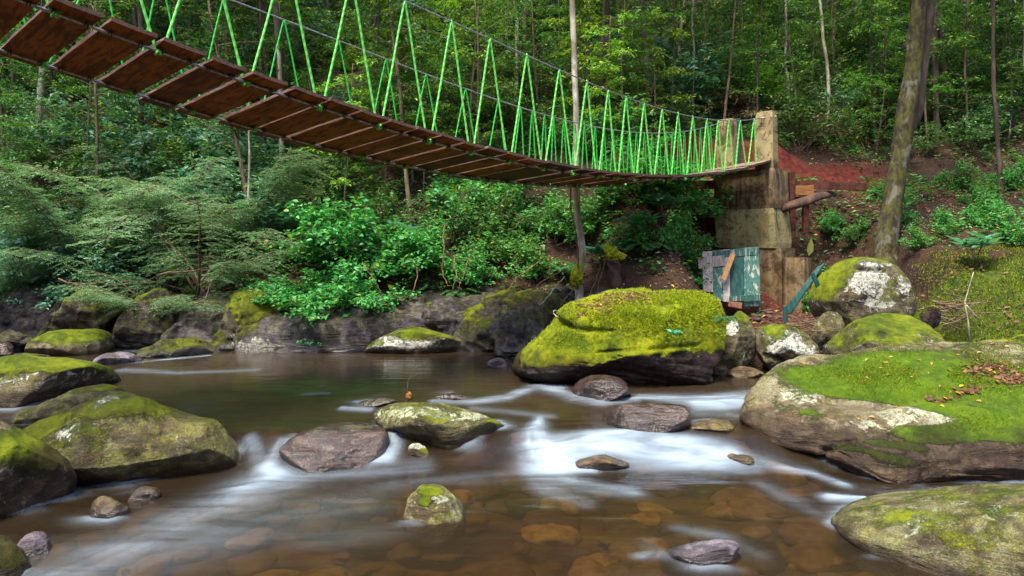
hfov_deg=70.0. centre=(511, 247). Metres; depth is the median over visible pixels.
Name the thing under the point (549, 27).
hillside sapling
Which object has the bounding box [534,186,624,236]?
leafy shrub
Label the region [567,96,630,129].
understory shrub
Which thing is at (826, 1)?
forest tree
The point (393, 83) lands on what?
understory shrub
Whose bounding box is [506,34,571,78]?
understory shrub
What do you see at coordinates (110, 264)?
dark bush
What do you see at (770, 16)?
understory shrub
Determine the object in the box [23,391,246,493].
boulder
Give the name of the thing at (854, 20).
hillside sapling
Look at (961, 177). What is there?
leafy shrub
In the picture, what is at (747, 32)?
hillside sapling
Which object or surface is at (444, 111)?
understory shrub
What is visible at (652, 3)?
understory shrub
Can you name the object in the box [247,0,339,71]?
hillside sapling
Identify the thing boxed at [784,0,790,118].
slender tree
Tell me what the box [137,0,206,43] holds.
understory shrub
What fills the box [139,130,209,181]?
understory shrub
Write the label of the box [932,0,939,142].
slender tree
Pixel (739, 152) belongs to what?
painted board
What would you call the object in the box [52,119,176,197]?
dark bush
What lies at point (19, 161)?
understory shrub
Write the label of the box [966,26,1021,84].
understory shrub
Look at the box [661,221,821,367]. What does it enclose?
fallen leaves
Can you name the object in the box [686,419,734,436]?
rock
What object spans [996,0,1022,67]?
hillside sapling
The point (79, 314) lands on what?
bank rock
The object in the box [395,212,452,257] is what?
leafy shrub
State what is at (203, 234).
understory shrub
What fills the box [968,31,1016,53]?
understory shrub
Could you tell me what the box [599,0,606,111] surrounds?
forest tree
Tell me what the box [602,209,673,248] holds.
leafy shrub
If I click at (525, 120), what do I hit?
understory shrub
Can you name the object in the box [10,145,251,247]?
feathery shrub
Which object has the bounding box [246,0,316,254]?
slender tree
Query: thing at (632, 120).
leafy shrub
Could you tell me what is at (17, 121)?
hillside sapling
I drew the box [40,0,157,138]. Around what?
hillside sapling
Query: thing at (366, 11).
hillside sapling
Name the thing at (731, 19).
hillside sapling
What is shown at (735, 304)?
brick
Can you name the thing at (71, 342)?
rock
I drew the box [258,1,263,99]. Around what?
slender tree
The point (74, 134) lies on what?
understory shrub
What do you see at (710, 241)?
leafy shrub
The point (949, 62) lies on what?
understory shrub
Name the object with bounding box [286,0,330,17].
understory shrub
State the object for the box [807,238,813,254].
leaf
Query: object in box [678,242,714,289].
leafy shrub
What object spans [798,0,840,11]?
understory shrub
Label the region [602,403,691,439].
rock
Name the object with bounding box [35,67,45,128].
slender tree
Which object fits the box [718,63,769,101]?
understory shrub
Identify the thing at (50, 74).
forest tree
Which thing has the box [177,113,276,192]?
understory shrub
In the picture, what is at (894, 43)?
hillside sapling
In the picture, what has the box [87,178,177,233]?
understory shrub
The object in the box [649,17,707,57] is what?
understory shrub
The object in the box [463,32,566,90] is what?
understory shrub
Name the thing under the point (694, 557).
rock
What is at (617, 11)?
hillside sapling
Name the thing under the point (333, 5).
understory shrub
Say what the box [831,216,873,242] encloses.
leafy shrub
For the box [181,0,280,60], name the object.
hillside sapling
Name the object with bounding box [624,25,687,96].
understory shrub
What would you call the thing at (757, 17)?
hillside sapling
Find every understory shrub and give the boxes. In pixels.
[0,26,38,87]
[0,107,85,155]
[0,142,41,194]
[0,173,76,210]
[0,190,103,246]
[1,78,61,115]
[2,65,59,98]
[2,85,48,132]
[3,126,114,188]
[15,67,98,104]
[21,58,79,88]
[29,45,69,68]
[48,116,112,153]
[55,172,150,228]
[62,139,155,180]
[66,32,134,66]
[75,81,179,153]
[80,1,176,59]
[81,65,155,114]
[84,221,153,262]
[86,90,147,135]
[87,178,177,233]
[100,159,174,196]
[118,103,207,162]
[120,0,168,22]
[122,12,171,33]
[124,57,211,130]
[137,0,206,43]
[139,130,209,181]
[145,104,186,123]
[159,0,219,23]
[170,1,236,49]
[170,40,258,93]
[171,20,256,66]
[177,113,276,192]
[178,121,256,155]
[182,141,300,214]
[187,194,245,247]
[200,41,296,79]
[203,167,294,252]
[215,12,273,52]
[228,143,352,208]
[233,6,319,66]
[233,134,322,184]
[238,139,312,169]
[243,21,329,80]
[244,67,306,103]
[244,132,298,155]
[249,178,338,234]
[269,64,324,90]
[270,73,345,98]
[272,11,333,55]
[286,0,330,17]
[289,146,357,178]
[298,0,331,27]
[298,158,374,206]
[303,10,355,56]
[306,0,355,17]
[315,26,387,68]
[316,75,390,116]
[319,167,411,218]
[327,177,434,237]
[328,6,362,47]
[337,79,392,109]
[347,4,388,50]
[349,0,362,13]
[354,16,441,71]
[361,48,423,86]
[366,0,438,54]
[371,63,436,123]
[382,19,460,84]
[391,87,469,139]
[396,0,472,45]
[397,0,459,28]
[400,183,493,240]
[406,10,480,56]
[406,20,490,74]
[408,43,479,99]
[423,176,502,207]
[435,74,503,128]
[441,68,525,117]
[446,46,498,81]
[447,1,504,41]
[448,189,543,244]
[458,180,501,202]
[461,132,521,153]
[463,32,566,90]
[468,81,554,140]
[471,2,541,55]
[473,0,551,48]
[476,121,535,154]
[492,67,568,114]
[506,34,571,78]
[511,0,569,36]
[513,41,595,99]
[525,99,600,153]
[527,10,593,48]
[538,38,649,86]
[543,3,583,21]
[543,86,596,124]
[546,99,617,157]
[557,40,652,107]
[559,16,598,54]
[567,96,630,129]
[578,19,640,63]
[599,19,639,49]
[600,7,664,58]
[610,0,648,24]
[610,8,638,31]
[616,63,683,104]
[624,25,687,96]
[627,43,687,79]
[634,0,665,16]
[646,84,712,132]
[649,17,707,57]
[652,42,727,117]
[653,0,722,42]
[657,0,689,13]
[657,27,731,94]
[663,0,710,26]
[672,36,739,84]
[681,22,730,51]
[684,0,737,36]
[684,32,781,73]
[694,0,771,26]
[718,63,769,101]
[726,0,787,41]
[736,47,804,96]
[737,47,776,66]
[740,5,800,31]
[744,31,823,85]
[747,27,788,53]
[755,83,854,149]
[759,80,819,115]
[761,18,835,51]
[761,35,837,71]
[774,54,829,82]
[776,41,865,100]
[787,0,846,28]
[788,12,829,39]
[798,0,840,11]
[804,21,876,67]
[805,75,870,118]
[815,4,874,45]
[815,93,896,150]
[817,59,901,107]
[823,58,873,81]
[828,0,878,15]
[834,32,905,77]
[835,67,957,136]
[837,6,866,28]
[837,6,902,48]
[840,10,907,69]
[860,24,968,87]
[873,121,962,157]
[878,86,977,123]
[896,11,981,54]
[905,47,976,80]
[906,7,995,37]
[923,102,1023,147]
[927,61,1007,103]
[939,22,1007,75]
[940,0,997,27]
[953,59,1023,106]
[954,45,1021,88]
[954,87,1023,139]
[963,7,1020,40]
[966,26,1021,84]
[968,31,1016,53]
[982,1,1021,27]
[988,47,1023,105]
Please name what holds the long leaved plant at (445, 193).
on the ground at (494, 542)
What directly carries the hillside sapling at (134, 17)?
on the ground at (494, 542)
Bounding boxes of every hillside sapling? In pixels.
[0,8,62,196]
[0,8,64,237]
[2,0,86,96]
[2,2,45,83]
[16,0,172,229]
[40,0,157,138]
[44,38,149,195]
[76,0,133,39]
[88,11,132,78]
[104,0,169,54]
[107,0,152,57]
[107,0,219,159]
[111,0,137,21]
[146,0,290,230]
[158,0,207,38]
[176,0,269,84]
[180,4,244,50]
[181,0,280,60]
[181,0,301,112]
[204,0,311,95]
[205,0,303,165]
[233,1,312,82]
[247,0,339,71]
[259,1,351,206]
[266,0,324,44]
[300,56,387,204]
[322,0,360,47]
[326,0,330,29]
[327,0,400,102]
[328,0,470,221]
[330,0,375,65]
[337,0,399,62]
[342,0,431,112]
[356,37,413,191]
[359,0,446,182]
[377,45,465,193]
[403,0,479,130]
[408,0,450,49]
[426,0,487,62]
[427,0,529,188]
[430,0,517,79]
[432,0,526,141]
[469,0,551,147]
[487,0,536,48]
[494,0,575,113]
[522,0,569,48]
[540,0,621,139]
[546,0,597,44]
[579,10,638,151]
[584,0,648,39]
[596,0,635,15]
[602,0,690,120]
[610,6,701,154]
[613,0,657,51]
[640,0,697,106]
[658,0,681,28]
[660,0,711,54]
[678,0,735,68]
[684,0,778,118]
[686,0,748,121]
[698,0,746,39]
[713,0,783,73]
[729,5,791,111]
[731,0,778,26]
[733,0,795,58]
[736,0,820,143]
[762,0,829,89]
[804,0,853,46]
[814,0,861,79]
[832,2,937,68]
[833,0,874,62]
[837,0,906,144]
[838,0,905,152]
[851,0,901,40]
[869,0,909,102]
[869,0,977,150]
[875,0,910,48]
[923,0,1014,146]
[939,0,988,32]
[939,0,989,84]
[949,0,1023,144]
[962,0,1023,117]
[967,0,1023,122]
[968,0,1020,46]
[985,0,1009,32]
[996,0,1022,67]
[998,4,1022,29]
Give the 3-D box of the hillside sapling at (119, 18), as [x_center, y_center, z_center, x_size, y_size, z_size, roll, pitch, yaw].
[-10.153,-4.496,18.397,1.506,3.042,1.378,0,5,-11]
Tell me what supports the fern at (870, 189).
on the ground at (494, 542)
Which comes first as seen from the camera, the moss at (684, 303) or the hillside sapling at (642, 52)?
the moss at (684, 303)
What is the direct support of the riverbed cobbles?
on the ground at (494, 542)
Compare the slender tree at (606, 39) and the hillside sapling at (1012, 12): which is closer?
the slender tree at (606, 39)
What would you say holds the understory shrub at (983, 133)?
on the ground at (494, 542)
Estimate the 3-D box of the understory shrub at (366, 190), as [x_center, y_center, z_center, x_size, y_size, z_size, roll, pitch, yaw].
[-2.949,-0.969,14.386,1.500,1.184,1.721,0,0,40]
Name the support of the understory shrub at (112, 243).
on the ground at (494, 542)
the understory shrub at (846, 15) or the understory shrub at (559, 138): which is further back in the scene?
the understory shrub at (846, 15)
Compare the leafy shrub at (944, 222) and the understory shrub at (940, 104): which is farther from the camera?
the understory shrub at (940, 104)
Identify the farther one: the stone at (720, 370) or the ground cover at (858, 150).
the ground cover at (858, 150)
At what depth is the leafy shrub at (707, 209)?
14.65 m
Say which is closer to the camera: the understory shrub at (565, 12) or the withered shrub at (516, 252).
the withered shrub at (516, 252)
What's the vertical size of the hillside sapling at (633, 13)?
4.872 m
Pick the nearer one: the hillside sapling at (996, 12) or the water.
the water
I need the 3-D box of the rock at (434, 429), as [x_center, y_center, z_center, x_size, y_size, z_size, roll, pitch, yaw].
[-0.774,1.771,7.145,1.320,0.552,0.986,0,0,27]
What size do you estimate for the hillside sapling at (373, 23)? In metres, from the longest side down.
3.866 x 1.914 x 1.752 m
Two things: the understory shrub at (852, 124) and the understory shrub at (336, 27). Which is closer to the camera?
the understory shrub at (852, 124)
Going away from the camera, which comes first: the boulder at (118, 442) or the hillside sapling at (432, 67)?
the boulder at (118, 442)
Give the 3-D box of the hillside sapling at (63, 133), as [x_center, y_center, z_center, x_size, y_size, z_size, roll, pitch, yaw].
[-8.743,-2.643,15.483,2.021,3.773,1.334,-2,-1,-31]
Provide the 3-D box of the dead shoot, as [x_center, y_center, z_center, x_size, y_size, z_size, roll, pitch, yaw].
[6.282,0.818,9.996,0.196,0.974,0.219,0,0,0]
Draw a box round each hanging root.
[394,267,417,299]
[441,224,447,284]
[452,255,456,290]
[458,256,469,290]
[486,260,540,314]
[529,270,563,296]
[539,276,564,304]
[597,257,605,290]
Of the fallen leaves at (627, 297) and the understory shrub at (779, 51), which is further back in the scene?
the understory shrub at (779, 51)
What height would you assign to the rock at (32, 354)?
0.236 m
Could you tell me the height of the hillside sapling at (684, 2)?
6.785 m
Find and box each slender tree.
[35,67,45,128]
[85,0,101,87]
[208,0,219,122]
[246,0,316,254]
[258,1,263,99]
[277,2,283,201]
[374,0,380,114]
[514,1,518,121]
[585,0,592,141]
[602,0,615,101]
[638,0,650,120]
[691,0,694,115]
[756,1,761,112]
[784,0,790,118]
[793,0,830,119]
[873,0,892,137]
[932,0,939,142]
[991,0,1004,194]
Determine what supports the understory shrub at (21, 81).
on the ground at (494, 542)
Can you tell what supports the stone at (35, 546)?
in the water
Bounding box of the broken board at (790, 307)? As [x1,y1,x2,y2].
[782,263,824,322]
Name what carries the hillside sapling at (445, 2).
on the ground at (494, 542)
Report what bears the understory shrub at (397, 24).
on the ground at (494, 542)
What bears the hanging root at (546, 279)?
hanging from the pale tree at (576, 277)
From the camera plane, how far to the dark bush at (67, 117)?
16.36 m
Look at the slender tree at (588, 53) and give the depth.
15.97 m
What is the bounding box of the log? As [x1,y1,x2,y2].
[780,191,836,212]
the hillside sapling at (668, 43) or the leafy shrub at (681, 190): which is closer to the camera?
the leafy shrub at (681, 190)
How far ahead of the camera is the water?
8.20 m
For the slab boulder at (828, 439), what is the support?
on the ground at (494, 542)
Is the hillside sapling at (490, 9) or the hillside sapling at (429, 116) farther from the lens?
the hillside sapling at (490, 9)
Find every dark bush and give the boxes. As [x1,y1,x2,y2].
[0,87,136,166]
[0,183,78,249]
[0,200,93,260]
[0,228,92,295]
[0,246,111,310]
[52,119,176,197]
[62,220,195,284]
[154,106,294,163]
[157,156,253,223]
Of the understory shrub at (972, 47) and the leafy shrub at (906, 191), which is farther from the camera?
the understory shrub at (972, 47)
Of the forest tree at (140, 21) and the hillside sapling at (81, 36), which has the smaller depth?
the forest tree at (140, 21)
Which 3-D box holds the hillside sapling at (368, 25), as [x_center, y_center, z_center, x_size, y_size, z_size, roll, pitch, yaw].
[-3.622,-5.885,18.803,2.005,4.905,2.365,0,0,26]
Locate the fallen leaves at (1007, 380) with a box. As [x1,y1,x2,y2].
[914,360,1023,402]
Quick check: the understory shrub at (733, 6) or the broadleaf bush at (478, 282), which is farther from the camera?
the understory shrub at (733, 6)
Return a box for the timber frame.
[679,172,867,231]
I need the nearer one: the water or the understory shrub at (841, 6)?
the water
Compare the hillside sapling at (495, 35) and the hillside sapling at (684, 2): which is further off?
the hillside sapling at (684, 2)
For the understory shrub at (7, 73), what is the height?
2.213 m
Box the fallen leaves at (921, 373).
[802,342,1009,419]
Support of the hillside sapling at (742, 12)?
on the ground at (494, 542)
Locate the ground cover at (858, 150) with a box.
[0,0,1023,317]
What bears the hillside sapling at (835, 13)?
on the ground at (494, 542)
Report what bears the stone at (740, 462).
on the riverbed cobbles
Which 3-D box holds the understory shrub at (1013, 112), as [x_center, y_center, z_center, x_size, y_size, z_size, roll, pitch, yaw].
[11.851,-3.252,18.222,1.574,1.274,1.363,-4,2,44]
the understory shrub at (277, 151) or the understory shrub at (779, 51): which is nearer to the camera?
the understory shrub at (277, 151)
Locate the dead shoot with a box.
[964,272,980,341]
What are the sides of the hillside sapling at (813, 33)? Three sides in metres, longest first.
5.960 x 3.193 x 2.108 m
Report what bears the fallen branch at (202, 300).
on the bank rock at (241, 313)
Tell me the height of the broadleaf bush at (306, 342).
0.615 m
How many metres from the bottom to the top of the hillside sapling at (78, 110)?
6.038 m
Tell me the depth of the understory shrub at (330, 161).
15.66 m
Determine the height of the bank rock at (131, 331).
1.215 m
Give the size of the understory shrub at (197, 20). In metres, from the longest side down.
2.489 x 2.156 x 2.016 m
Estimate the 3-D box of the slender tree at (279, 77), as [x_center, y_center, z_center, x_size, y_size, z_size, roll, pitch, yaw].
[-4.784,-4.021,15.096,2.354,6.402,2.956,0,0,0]
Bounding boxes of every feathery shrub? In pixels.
[0,157,235,280]
[0,223,107,292]
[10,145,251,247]
[37,197,311,298]
[45,269,235,317]
[79,147,379,257]
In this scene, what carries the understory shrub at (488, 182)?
on the ground at (494, 542)
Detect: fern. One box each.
[440,288,476,296]
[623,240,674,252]
[711,315,737,321]
[862,187,882,195]
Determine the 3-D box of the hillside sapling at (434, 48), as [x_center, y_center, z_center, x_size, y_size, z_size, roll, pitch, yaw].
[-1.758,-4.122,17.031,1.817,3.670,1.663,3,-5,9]
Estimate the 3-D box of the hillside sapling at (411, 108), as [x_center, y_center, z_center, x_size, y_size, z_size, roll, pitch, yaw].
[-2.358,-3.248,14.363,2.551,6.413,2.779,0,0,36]
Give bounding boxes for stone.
[0,341,13,356]
[17,531,50,566]
[127,486,159,506]
[407,443,428,462]
[487,358,506,366]
[712,365,729,375]
[717,453,754,470]
[727,366,763,377]
[920,305,940,328]
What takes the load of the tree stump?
on the ground at (494, 542)
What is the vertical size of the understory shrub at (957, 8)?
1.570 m
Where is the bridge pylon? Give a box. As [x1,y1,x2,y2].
[713,111,812,312]
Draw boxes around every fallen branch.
[58,278,142,284]
[157,268,216,276]
[191,286,209,306]
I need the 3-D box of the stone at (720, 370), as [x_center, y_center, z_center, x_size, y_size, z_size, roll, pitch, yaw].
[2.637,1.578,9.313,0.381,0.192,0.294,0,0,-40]
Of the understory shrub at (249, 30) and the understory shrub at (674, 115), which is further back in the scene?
the understory shrub at (249, 30)
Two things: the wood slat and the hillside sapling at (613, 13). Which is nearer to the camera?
the wood slat
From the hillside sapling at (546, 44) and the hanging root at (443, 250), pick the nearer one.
the hanging root at (443, 250)
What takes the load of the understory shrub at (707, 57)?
on the ground at (494, 542)
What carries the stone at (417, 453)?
in the water
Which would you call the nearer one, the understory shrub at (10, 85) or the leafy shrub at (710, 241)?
the leafy shrub at (710, 241)
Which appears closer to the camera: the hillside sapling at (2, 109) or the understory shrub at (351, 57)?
the hillside sapling at (2, 109)
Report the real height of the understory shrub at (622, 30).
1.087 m
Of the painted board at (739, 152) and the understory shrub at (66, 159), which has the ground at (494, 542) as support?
the understory shrub at (66, 159)
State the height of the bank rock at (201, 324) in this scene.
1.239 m
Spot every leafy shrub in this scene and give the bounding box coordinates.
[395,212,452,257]
[423,174,488,215]
[437,237,488,283]
[451,211,544,264]
[455,182,545,221]
[501,235,568,282]
[512,188,595,245]
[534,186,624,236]
[569,93,683,156]
[593,135,658,195]
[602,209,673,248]
[607,155,719,215]
[633,210,708,255]
[636,136,726,194]
[665,206,722,263]
[673,162,734,223]
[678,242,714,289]
[799,290,810,311]
[818,208,846,231]
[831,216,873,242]
[863,179,924,203]
[877,205,925,223]
[896,222,945,249]
[927,205,972,235]
[931,158,992,191]
[954,186,998,206]
[958,187,1008,226]
[971,205,1023,246]
[974,158,1023,190]
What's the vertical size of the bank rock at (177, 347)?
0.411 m
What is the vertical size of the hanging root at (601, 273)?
0.611 m
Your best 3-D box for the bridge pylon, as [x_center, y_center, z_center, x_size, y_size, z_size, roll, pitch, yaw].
[4.913,-0.460,14.217,0.821,4.320,1.952,0,0,-43]
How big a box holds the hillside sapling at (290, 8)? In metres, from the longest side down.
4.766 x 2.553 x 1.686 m
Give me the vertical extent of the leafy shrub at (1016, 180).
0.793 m
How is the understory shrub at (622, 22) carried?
on the ground at (494, 542)
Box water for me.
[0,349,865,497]
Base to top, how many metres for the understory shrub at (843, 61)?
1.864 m
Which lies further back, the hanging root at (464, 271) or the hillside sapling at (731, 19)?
the hillside sapling at (731, 19)
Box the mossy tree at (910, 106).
[816,0,942,264]
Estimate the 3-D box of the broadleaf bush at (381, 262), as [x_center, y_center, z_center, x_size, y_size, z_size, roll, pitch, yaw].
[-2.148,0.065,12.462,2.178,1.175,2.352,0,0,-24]
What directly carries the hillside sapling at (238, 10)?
on the ground at (494, 542)
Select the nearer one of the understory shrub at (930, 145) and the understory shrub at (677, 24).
the understory shrub at (930, 145)
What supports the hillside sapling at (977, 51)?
on the ground at (494, 542)
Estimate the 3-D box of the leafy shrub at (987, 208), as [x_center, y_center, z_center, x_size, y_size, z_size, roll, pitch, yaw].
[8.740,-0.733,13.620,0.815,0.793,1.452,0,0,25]
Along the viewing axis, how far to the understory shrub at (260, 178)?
14.40 m
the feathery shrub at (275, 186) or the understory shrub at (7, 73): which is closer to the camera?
the feathery shrub at (275, 186)
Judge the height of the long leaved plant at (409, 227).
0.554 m
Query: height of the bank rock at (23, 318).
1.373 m
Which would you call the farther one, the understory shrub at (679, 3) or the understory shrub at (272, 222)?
the understory shrub at (679, 3)
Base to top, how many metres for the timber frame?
1.166 m
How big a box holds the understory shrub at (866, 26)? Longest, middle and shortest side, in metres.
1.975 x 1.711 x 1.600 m
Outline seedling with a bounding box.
[666,329,682,335]
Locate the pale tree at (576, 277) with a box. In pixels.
[570,0,585,299]
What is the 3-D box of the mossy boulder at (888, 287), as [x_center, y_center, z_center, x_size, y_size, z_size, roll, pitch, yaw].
[5.129,0.681,10.562,1.225,1.106,1.327,0,0,-29]
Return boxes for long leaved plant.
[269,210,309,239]
[379,220,427,248]
[421,187,462,211]
[548,261,590,283]
[586,240,622,267]
[614,211,661,234]
[637,190,693,219]
[945,231,1004,261]
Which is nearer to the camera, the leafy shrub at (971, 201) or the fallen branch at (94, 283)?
the fallen branch at (94, 283)
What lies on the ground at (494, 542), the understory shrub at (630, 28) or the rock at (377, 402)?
the understory shrub at (630, 28)
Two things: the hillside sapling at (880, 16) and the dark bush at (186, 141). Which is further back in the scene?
the hillside sapling at (880, 16)
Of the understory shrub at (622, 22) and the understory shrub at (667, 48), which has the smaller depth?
the understory shrub at (667, 48)
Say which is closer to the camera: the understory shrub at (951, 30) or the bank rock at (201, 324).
the bank rock at (201, 324)
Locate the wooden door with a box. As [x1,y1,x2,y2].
[698,247,760,306]
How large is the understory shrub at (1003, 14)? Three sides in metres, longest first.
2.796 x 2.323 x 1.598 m
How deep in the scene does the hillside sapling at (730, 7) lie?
20.33 m
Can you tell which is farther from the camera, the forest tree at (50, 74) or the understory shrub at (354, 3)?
the understory shrub at (354, 3)
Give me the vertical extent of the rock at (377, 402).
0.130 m
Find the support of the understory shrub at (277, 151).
on the ground at (494, 542)
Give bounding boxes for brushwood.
[775,314,842,331]
[917,288,1012,333]
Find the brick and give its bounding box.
[728,301,741,308]
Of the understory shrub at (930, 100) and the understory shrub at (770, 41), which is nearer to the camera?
the understory shrub at (930, 100)
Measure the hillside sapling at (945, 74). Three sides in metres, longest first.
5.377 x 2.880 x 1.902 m
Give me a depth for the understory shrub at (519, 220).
13.46 m
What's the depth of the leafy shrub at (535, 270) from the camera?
12.64 m
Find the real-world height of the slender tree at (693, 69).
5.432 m
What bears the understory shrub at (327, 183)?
on the ground at (494, 542)
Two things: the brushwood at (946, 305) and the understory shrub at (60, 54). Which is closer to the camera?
the brushwood at (946, 305)
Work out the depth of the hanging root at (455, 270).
11.56 m
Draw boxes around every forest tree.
[48,0,53,120]
[137,1,144,168]
[187,2,192,46]
[272,1,285,192]
[523,0,527,57]
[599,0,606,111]
[825,0,828,42]
[937,0,949,131]
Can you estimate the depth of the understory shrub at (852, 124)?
17.89 m
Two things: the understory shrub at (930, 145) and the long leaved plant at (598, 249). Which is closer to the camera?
the long leaved plant at (598, 249)
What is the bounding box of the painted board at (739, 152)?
[736,118,740,163]
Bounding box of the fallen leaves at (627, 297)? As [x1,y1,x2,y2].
[569,289,668,317]
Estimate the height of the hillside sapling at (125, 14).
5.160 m
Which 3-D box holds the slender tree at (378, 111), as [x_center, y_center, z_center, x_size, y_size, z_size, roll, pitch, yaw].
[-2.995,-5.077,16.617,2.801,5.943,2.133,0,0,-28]
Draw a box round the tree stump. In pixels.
[603,241,626,288]
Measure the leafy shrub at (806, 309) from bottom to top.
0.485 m
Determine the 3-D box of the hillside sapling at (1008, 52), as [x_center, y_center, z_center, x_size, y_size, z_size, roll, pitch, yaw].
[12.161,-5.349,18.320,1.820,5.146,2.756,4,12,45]
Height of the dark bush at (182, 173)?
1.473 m
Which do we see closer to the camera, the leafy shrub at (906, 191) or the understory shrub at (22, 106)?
the leafy shrub at (906, 191)
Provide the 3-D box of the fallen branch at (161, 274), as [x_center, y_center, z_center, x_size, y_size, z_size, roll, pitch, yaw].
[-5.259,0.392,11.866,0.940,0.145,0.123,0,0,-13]
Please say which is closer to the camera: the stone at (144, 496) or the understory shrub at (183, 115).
the stone at (144, 496)
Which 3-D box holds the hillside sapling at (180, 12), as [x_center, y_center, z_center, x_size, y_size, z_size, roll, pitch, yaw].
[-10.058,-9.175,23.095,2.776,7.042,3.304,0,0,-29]
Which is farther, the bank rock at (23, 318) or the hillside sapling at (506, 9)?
the hillside sapling at (506, 9)
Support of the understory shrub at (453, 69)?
on the ground at (494, 542)
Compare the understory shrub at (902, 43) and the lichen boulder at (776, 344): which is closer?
the lichen boulder at (776, 344)
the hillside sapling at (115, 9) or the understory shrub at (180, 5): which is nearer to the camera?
the hillside sapling at (115, 9)
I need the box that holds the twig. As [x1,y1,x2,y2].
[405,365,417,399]
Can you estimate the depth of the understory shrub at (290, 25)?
20.62 m
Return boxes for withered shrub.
[511,243,554,266]
[698,78,752,113]
[726,95,789,129]
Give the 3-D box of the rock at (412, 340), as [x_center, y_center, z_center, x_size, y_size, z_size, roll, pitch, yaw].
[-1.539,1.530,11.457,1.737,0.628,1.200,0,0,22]
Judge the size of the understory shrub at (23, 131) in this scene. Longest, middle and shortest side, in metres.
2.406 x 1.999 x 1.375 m
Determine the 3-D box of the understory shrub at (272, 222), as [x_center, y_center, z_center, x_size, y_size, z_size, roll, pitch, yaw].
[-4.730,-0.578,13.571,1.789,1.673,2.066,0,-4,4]
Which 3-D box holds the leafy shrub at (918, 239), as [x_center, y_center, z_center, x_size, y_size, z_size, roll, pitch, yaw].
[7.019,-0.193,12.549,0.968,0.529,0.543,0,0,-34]
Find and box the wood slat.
[721,253,735,280]
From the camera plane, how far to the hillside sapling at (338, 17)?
22.77 m
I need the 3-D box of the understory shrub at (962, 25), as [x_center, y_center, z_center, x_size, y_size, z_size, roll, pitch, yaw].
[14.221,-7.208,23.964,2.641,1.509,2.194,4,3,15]
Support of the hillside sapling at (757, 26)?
on the ground at (494, 542)
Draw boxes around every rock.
[0,284,69,333]
[0,330,36,352]
[14,353,50,356]
[24,328,115,355]
[37,287,135,335]
[89,496,129,526]
[93,351,141,364]
[111,288,197,348]
[136,337,219,357]
[159,295,229,341]
[209,279,298,351]
[234,285,499,352]
[277,422,389,480]
[359,398,394,406]
[363,326,461,353]
[373,402,511,455]
[401,484,467,536]
[421,295,469,335]
[435,393,471,399]
[454,288,566,351]
[489,310,544,357]
[571,375,630,401]
[575,453,633,478]
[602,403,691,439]
[658,538,739,574]
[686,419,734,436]
[983,334,1023,342]
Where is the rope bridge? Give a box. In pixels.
[0,0,770,187]
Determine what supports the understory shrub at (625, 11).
on the ground at (494, 542)
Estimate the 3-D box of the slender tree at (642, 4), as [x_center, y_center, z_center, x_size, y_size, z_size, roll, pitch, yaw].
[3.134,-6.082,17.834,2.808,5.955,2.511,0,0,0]
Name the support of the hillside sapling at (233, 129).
on the ground at (494, 542)
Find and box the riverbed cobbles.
[1,429,880,575]
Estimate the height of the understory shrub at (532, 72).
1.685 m
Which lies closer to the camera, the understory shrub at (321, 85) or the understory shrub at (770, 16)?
the understory shrub at (321, 85)
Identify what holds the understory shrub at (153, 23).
on the ground at (494, 542)
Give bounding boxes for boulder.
[0,355,120,407]
[0,420,76,533]
[0,535,31,575]
[11,384,123,423]
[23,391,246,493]
[511,287,726,384]
[718,311,755,368]
[739,340,1023,501]
[755,323,819,370]
[807,257,916,326]
[809,311,844,349]
[822,313,944,354]
[831,483,1023,575]
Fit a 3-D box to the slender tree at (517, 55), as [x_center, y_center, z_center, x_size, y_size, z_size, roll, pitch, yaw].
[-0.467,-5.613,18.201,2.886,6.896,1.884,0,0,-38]
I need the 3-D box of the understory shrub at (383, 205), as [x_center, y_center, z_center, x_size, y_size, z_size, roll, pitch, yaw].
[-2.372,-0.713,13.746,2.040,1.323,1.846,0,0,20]
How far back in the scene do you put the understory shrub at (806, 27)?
24.26 m
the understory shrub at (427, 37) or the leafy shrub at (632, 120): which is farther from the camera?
the understory shrub at (427, 37)
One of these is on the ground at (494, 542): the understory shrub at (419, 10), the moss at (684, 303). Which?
the understory shrub at (419, 10)
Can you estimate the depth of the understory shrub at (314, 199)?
14.05 m
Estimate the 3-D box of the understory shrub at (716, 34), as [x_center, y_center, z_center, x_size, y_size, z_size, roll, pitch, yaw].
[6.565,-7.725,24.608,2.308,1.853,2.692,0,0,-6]
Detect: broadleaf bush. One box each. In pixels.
[232,269,311,311]
[244,186,411,267]
[256,251,398,328]
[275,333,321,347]
[312,263,425,312]
[321,218,461,282]
[428,252,506,288]
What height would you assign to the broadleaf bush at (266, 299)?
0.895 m
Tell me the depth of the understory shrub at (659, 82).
17.94 m
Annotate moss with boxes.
[523,286,726,359]
[764,339,1023,438]
[911,244,1023,341]
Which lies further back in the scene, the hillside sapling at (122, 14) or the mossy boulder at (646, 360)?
the hillside sapling at (122, 14)
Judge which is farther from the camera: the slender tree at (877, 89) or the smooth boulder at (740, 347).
the slender tree at (877, 89)
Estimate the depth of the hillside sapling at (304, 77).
14.60 m
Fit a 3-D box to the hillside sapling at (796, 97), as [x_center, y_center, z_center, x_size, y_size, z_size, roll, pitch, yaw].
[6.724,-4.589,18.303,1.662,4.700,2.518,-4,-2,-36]
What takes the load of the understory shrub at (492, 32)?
on the ground at (494, 542)
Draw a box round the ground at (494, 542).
[0,0,1023,575]
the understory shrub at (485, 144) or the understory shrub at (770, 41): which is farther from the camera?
the understory shrub at (770, 41)
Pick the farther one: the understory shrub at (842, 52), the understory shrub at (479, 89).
the understory shrub at (842, 52)
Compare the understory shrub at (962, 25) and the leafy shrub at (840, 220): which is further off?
the understory shrub at (962, 25)

